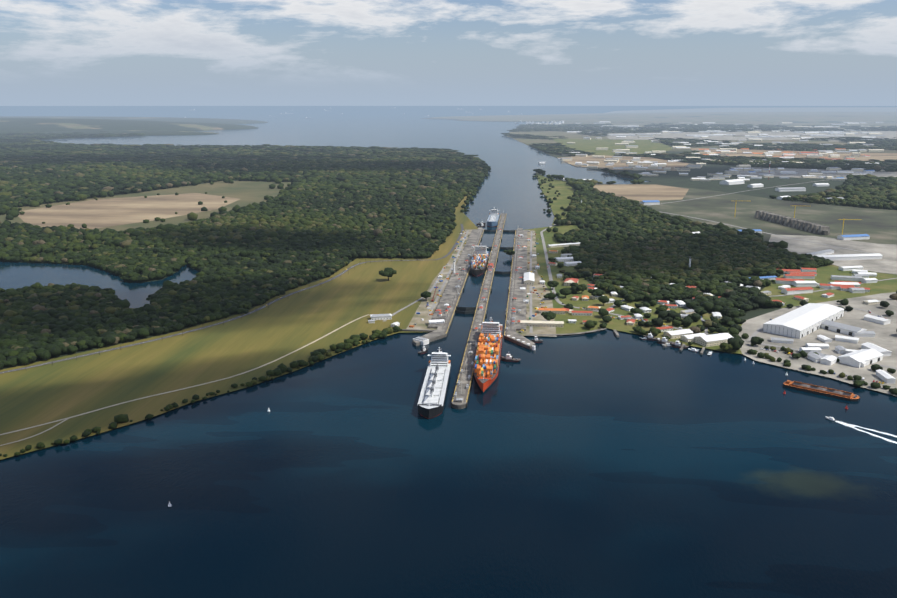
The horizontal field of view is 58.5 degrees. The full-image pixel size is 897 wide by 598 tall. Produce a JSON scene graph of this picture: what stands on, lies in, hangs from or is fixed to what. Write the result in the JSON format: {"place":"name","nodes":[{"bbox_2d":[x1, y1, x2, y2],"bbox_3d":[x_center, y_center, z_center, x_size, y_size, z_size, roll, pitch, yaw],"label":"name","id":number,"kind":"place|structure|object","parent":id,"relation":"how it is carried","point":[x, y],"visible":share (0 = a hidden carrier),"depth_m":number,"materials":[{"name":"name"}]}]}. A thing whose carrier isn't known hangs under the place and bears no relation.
{"place":"outdoors","nodes":[
{"label":"outdoors","id":0,"kind":"place"},
{"bbox_2d":[0,117,34,117],"bbox_3d":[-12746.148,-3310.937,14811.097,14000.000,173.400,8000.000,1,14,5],"label":"peninsula hill","id":1,"kind":"structure","parent":0,"point":[17,117],"depth_m":15045.74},
{"bbox_2d":[0,124,103,134],"bbox_3d":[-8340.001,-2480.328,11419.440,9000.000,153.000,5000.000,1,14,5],"label":"distant land","id":2,"kind":"structure","parent":0,"point":[11,128],"depth_m":9968.44,"materials":[{"name":"green plant"}]},
{"bbox_2d":[0,262,199,308],"bbox_3d":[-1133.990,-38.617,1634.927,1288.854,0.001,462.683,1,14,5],"label":"lagoon water","id":3,"kind":"structure","parent":0,"point":[15,275],"depth_m":1649.73,"materials":[{"name":"blue liquid"}]},
{"bbox_2d":[0,118,216,130],"bbox_3d":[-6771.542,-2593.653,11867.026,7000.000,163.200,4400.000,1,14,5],"label":"distant land","id":4,"kind":"structure","parent":0,"point":[108,124],"depth_m":10939.54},
{"bbox_2d":[21,130,218,135],"bbox_3d":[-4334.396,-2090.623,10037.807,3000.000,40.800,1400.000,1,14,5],"label":"distant land","id":5,"kind":"structure","parent":0,"point":[148,132],"depth_m":9678.39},
{"bbox_2d":[18,193,239,228],"bbox_3d":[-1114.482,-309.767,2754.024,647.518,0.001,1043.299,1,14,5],"label":"field","id":6,"kind":"structure","parent":0,"point":[98,213],"depth_m":2711.09,"materials":[{"name":"beige soil"}]},
{"bbox_2d":[10,192,226,227],"bbox_3d":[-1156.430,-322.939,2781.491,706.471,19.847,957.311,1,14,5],"label":"trees","id":7,"kind":"object","parent":6,"relation":"on","point":[84,225],"visible":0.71,"depth_m":2686.41,"materials":[{"name":"green plant"}]},
{"bbox_2d":[0,116,267,123],"bbox_3d":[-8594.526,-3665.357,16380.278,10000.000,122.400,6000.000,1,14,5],"label":"distant land","id":8,"kind":"structure","parent":0,"point":[209,120],"depth_m":15583.77,"materials":[{"name":"green plant"}]},
{"bbox_2d":[0,181,290,230],"bbox_3d":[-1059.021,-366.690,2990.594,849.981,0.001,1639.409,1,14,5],"label":"field grass","id":9,"kind":"structure","parent":0,"point":[246,193],"depth_m":3199.14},
{"bbox_2d":[0,176,306,232],"bbox_3d":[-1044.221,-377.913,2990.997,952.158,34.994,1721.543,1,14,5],"label":"field edge scrub","id":10,"kind":"object","parent":9,"relation":"on","point":[11,213],"visible":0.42,"depth_m":2804.50,"materials":[{"name":"green plant"}]},
{"bbox_2d":[190,122,257,129],"bbox_3d":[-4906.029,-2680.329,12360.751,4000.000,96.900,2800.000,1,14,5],"label":"peninsula hill","id":11,"kind":"structure","parent":0,"point":[218,126],"depth_m":11929.68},
{"bbox_2d":[0,136,477,459],"bbox_3d":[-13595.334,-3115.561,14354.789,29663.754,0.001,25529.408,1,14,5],"label":"land","id":12,"kind":"structure","parent":0,"point":[94,348],"depth_m":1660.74,"materials":[{"name":"green plant"}]},
{"bbox_2d":[6,257,391,370],"bbox_3d":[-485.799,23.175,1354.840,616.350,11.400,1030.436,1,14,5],"label":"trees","id":13,"kind":"object","parent":12,"relation":"on","point":[199,325],"visible":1,"depth_m":1260.71,"materials":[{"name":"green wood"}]},
{"bbox_2d":[0,329,401,456],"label":"shrubs","id":14,"kind":"object","parent":12,"relation":"on","point":[96,429],"visible":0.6,"depth_m":910.09,"materials":[{"name":"green plant"}]},
{"bbox_2d":[54,326,400,444],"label":"trees","id":15,"kind":"object","parent":12,"relation":"on","point":[120,418],"visible":0.73,"depth_m":1014.82,"materials":[{"name":"green plant"}]},
{"bbox_2d":[266,327,392,375],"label":"shrubs","id":16,"kind":"object","parent":12,"relation":"on","point":[333,347],"visible":0.88,"depth_m":1155.74,"materials":[{"name":"green plant"}]},
{"bbox_2d":[407,229,471,329],"bbox_3d":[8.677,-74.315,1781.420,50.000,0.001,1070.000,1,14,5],"label":"paved lockside area","id":17,"kind":"object","parent":12,"relation":"on","point":[422,309],"visible":0.5,"depth_m":1470.45,"materials":[{"name":"grey concrete"}]},
{"bbox_2d":[409,216,542,399],"bbox_3d":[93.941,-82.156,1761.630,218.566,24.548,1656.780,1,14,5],"label":"lock side equipment","id":18,"kind":"object","parent":17,"relation":"on","point":[432,300],"visible":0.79,"depth_m":1510.96,"materials":[{"name":"metal"}]},
{"bbox_2d":[0,234,896,386],"bbox_3d":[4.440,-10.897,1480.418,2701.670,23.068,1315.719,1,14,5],"label":"forest","id":19,"kind":"object","parent":12,"relation":"on","point":[653,290],"visible":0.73,"depth_m":1569.63,"materials":[{"name":"green plant"}]},
{"bbox_2d":[0,186,896,260],"bbox_3d":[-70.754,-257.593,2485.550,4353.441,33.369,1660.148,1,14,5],"label":"forest","id":20,"kind":"object","parent":12,"relation":"on","point":[417,211],"visible":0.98,"depth_m":2302.39,"materials":[{"name":"green plant"}]},
{"bbox_2d":[0,156,896,201],"bbox_3d":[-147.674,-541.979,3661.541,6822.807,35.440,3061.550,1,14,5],"label":"forest","id":21,"kind":"object","parent":12,"relation":"on","point":[61,182],"visible":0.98,"depth_m":3835.22,"materials":[{"name":"green plant"}]},
{"bbox_2d":[0,139,896,165],"bbox_3d":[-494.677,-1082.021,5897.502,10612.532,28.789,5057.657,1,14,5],"label":"forest","id":22,"kind":"object","parent":12,"relation":"on","point":[55,153],"visible":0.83,"depth_m":5795.72,"materials":[{"name":"green plant"}]},
{"bbox_2d":[0,123,896,142],"bbox_3d":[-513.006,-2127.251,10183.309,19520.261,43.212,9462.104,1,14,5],"label":"distant forest","id":23,"kind":"object","parent":12,"relation":"on","point":[35,137],"visible":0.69,"depth_m":10922.25,"materials":[{"name":"green plant"}]},
{"bbox_2d":[460,168,490,212],"bbox_3d":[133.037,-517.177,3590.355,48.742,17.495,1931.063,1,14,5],"label":"trees","id":24,"kind":"object","parent":12,"relation":"on","point":[469,197],"visible":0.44,"depth_m":2996.07,"materials":[{"name":"green plant"}]},
{"bbox_2d":[0,106,896,597],"bbox_3d":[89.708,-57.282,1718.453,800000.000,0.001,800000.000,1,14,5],"label":"water","id":25,"kind":"structure","parent":0,"point":[606,462],"depth_m":777.72,"materials":[{"name":"blue liquid"}]},
{"bbox_2d":[418,346,427,353],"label":"workboat","id":26,"kind":"object","parent":25,"relation":"on","point":[423,350],"visible":0.9,"depth_m":1157.27,"materials":[{"name":"white metal"}]},
{"bbox_2d":[418,347,450,418],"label":"bulk carrier","id":27,"kind":"object","parent":25,"relation":"on","point":[432,397],"visible":1,"depth_m":989.58,"materials":[{"name":"white metal"}]},
{"bbox_2d":[400,213,535,408],"bbox_3d":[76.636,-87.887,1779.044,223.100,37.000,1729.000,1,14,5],"label":"canal lock walls","id":28,"kind":"structure","parent":25,"relation":"on","point":[515,313],"depth_m":1420.18,"materials":[{"name":"concrete"}]},
{"bbox_2d":[470,245,488,276],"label":"container ship","id":29,"kind":"object","parent":25,"relation":"on","point":[479,262],"visible":0.98,"depth_m":1744.97,"materials":[{"name":"multicoloured metal"}]},
{"bbox_2d":[474,317,502,392],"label":"container ship","id":30,"kind":"object","parent":25,"relation":"on","point":[487,362],"visible":0.98,"depth_m":1084.64,"materials":[{"name":"orange metal"}]},
{"bbox_2d":[487,209,498,226],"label":"ship","id":31,"kind":"object","parent":25,"relation":"on","point":[493,219],"visible":0.96,"depth_m":2434.00,"materials":[{"name":"white metal"}]},
{"bbox_2d":[168,358,847,506],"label":"sailboats","id":32,"kind":"object","parent":25,"relation":"on","point":[268,410],"visible":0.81,"depth_m":945.23,"materials":[{"name":"white paint"}]},
{"bbox_2d":[501,354,520,361],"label":"tugboat","id":33,"kind":"object","parent":25,"relation":"on","point":[508,358],"depth_m":1120.87,"materials":[{"name":"white"}]},
{"bbox_2d":[531,336,542,342],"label":"workboat","id":34,"kind":"object","parent":25,"relation":"on","point":[535,340],"visible":0.88,"depth_m":1208.39,"materials":[{"name":"white metal"}]},
{"bbox_2d":[527,328,704,354],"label":"quays and jetties","id":35,"kind":"object","parent":25,"relation":"on","point":[664,346],"visible":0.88,"depth_m":1244.11,"materials":[{"name":"concrete"}]},
{"bbox_2d":[643,331,660,340],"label":"tugboat","id":36,"kind":"object","parent":25,"relation":"on","point":[650,336],"visible":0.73,"depth_m":1221.89,"materials":[{"name":"white metal"}]},
{"bbox_2d":[422,114,896,121],"bbox_3d":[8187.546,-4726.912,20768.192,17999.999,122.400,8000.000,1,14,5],"label":"land","id":37,"kind":"structure","parent":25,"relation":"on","point":[870,117],"depth_m":19101.01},
{"bbox_2d":[456,118,873,122],"bbox_3d":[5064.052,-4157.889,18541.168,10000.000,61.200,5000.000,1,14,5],"label":"distant land","id":38,"kind":"structure","parent":25,"relation":"on","point":[643,120],"depth_m":16885.33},
{"bbox_2d":[657,336,674,343],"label":"tugboat","id":39,"kind":"object","parent":25,"relation":"on","point":[664,340],"visible":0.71,"depth_m":1202.04,"materials":[{"name":"white metal"}]},
{"bbox_2d":[670,341,688,348],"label":"tugboat","id":40,"kind":"object","parent":25,"relation":"on","point":[677,344],"visible":0.85,"depth_m":1184.17,"materials":[{"name":"white metal"}]},
{"bbox_2d":[547,112,896,114],"bbox_3d":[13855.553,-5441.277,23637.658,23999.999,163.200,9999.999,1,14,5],"label":"distant land","id":41,"kind":"structure","parent":25,"relation":"on","point":[885,113],"depth_m":22617.22,"materials":[{"name":"grey"}]},
{"bbox_2d":[783,380,859,400],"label":"hopper barge","id":42,"kind":"object","parent":25,"relation":"on","point":[825,391],"visible":0.98,"depth_m":995.65,"materials":[{"name":"orange metal"}]},
{"bbox_2d":[826,416,836,420],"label":"motorboat","id":43,"kind":"object","parent":25,"relation":"on","point":[831,418],"visible":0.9,"depth_m":911.06,"materials":[{"name":"white plastic"}]},
{"bbox_2d":[835,421,896,443],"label":"boat wake","id":44,"kind":"object","parent":25,"relation":"on","point":[853,426],"visible":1,"depth_m":880.03,"materials":[{"name":"liquid"}]},
{"bbox_2d":[0,177,896,445],"bbox_3d":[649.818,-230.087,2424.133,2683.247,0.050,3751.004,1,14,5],"label":"roads","id":45,"kind":"structure","parent":0,"point":[757,331],"depth_m":1383.95,"materials":[{"name":"grey asphalt"}]},
{"bbox_2d":[266,237,886,383],"bbox_3d":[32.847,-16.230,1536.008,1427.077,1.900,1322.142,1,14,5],"label":"vehicles","id":46,"kind":"object","parent":45,"relation":"on","point":[863,378],"visible":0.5,"depth_m":1326.28,"materials":[{"name":"blue"}]},
{"bbox_2d":[0,0,896,105],"label":"sky","id":47,"kind":"structure","parent":0,"point":[53,52],"materials":[{"name":"blue"}]},
{"bbox_2d":[554,138,671,155],"bbox_3d":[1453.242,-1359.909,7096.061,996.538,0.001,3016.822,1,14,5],"label":"grass field","id":48,"kind":"structure","parent":0,"point":[591,145],"depth_m":7080.63,"materials":[{"name":"green plant"}]},
{"bbox_2d":[560,155,690,170],"bbox_3d":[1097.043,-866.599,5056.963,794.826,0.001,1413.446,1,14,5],"label":"cleared land","id":49,"kind":"structure","parent":0,"point":[602,163],"depth_m":4983.07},
{"bbox_2d":[526,225,741,353],"bbox_3d":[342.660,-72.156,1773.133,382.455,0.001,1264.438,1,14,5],"label":"town ground","id":50,"kind":"structure","parent":0,"point":[617,324],"depth_m":1412.94,"materials":[{"name":"green plant"}]},
{"bbox_2d":[379,249,609,320],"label":"trees","id":51,"kind":"object","parent":50,"relation":"on","point":[424,294],"visible":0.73,"depth_m":1471.91,"materials":[{"name":"green plant"}]},
{"bbox_2d":[507,107,896,395],"bbox_3d":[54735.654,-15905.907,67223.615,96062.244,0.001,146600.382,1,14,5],"label":"land","id":52,"kind":"structure","parent":0,"point":[671,178],"depth_m":4446.44,"materials":[{"name":"green plant"}]},
{"bbox_2d":[516,230,556,336],"bbox_3d":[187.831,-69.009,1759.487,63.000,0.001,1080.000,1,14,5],"label":"paved lockside area","id":53,"kind":"object","parent":52,"relation":"on","point":[537,301],"visible":0.5,"depth_m":1470.45,"materials":[{"name":"grey concrete"}]},
{"bbox_2d":[536,172,574,224],"bbox_3d":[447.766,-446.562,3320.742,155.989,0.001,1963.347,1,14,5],"label":"grass field","id":54,"kind":"structure","parent":52,"relation":"on","point":[564,189],"depth_m":3235.34,"materials":[{"name":"green plant"}]},
{"bbox_2d":[532,175,570,219],"bbox_3d":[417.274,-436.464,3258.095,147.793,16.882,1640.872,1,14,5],"label":"trees","id":55,"kind":"object","parent":54,"relation":"on","point":[558,216],"visible":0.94,"depth_m":3038.91,"materials":[{"name":"green plant"}]},
{"bbox_2d":[594,184,896,274],"bbox_3d":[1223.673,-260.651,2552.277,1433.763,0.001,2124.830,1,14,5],"label":"construction ground","id":56,"kind":"structure","parent":0,"point":[878,226],"depth_m":2614.22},
{"bbox_2d":[593,185,688,201],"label":"field","id":57,"kind":"structure","parent":56,"relation":"on","point":[639,193],"depth_m":3308.33,"materials":[{"name":"beige soil"}]},
{"bbox_2d":[581,166,861,266],"bbox_3d":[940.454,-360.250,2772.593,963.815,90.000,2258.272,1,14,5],"label":"new locks site","id":58,"kind":"object","parent":56,"relation":"on","point":[815,228],"visible":0.98,"depth_m":2328.00,"materials":[{"name":"concrete"}]},
{"bbox_2d":[769,235,896,273],"bbox_3d":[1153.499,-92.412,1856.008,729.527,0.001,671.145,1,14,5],"label":"paved yard","id":59,"kind":"structure","parent":56,"relation":"on","point":[887,263],"depth_m":1979.37,"materials":[{"name":"grey concrete"}]},
{"bbox_2d":[605,131,896,139],"bbox_3d":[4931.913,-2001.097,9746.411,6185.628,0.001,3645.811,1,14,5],"label":"distant land","id":60,"kind":"structure","parent":0,"point":[890,134],"depth_m":9410.86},
{"bbox_2d":[690,148,896,160],"bbox_3d":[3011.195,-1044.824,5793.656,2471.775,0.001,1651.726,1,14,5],"label":"bare ground","id":61,"kind":"structure","parent":0,"point":[880,156],"depth_m":5790.28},
{"bbox_2d":[368,121,895,383],"bbox_3d":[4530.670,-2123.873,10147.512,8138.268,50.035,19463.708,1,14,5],"label":"buildings","id":62,"kind":"structure","parent":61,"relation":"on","point":[803,321],"depth_m":1582.98,"materials":[{"name":"white metal"}]},
{"bbox_2d":[731,167,896,178],"bbox_3d":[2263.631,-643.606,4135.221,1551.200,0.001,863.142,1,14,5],"label":"bare ground","id":63,"kind":"structure","parent":0,"point":[799,174],"depth_m":4181.54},
{"bbox_2d":[738,292,896,395],"bbox_3d":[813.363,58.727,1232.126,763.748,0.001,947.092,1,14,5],"label":"yard ground","id":64,"kind":"structure","parent":0,"point":[885,337],"depth_m":1209.71,"materials":[{"name":"beige concrete"}]},
{"bbox_2d":[747,349,896,394],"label":"shore scrub","id":65,"kind":"object","parent":64,"relation":"on","point":[787,363],"visible":0.96,"depth_m":1070.58,"materials":[{"name":"green plant"}]},
{"bbox_2d":[751,343,895,372],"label":"trees","id":66,"kind":"object","parent":64,"relation":"on","point":[804,354],"visible":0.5,"depth_m":1148.84,"materials":[{"name":"green plant"}]},
{"bbox_2d":[759,265,896,307],"bbox_3d":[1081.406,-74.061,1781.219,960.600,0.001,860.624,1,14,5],"label":"lawn","id":67,"kind":"structure","parent":0,"point":[824,274],"depth_m":1559.55,"materials":[{"name":"green plant"}]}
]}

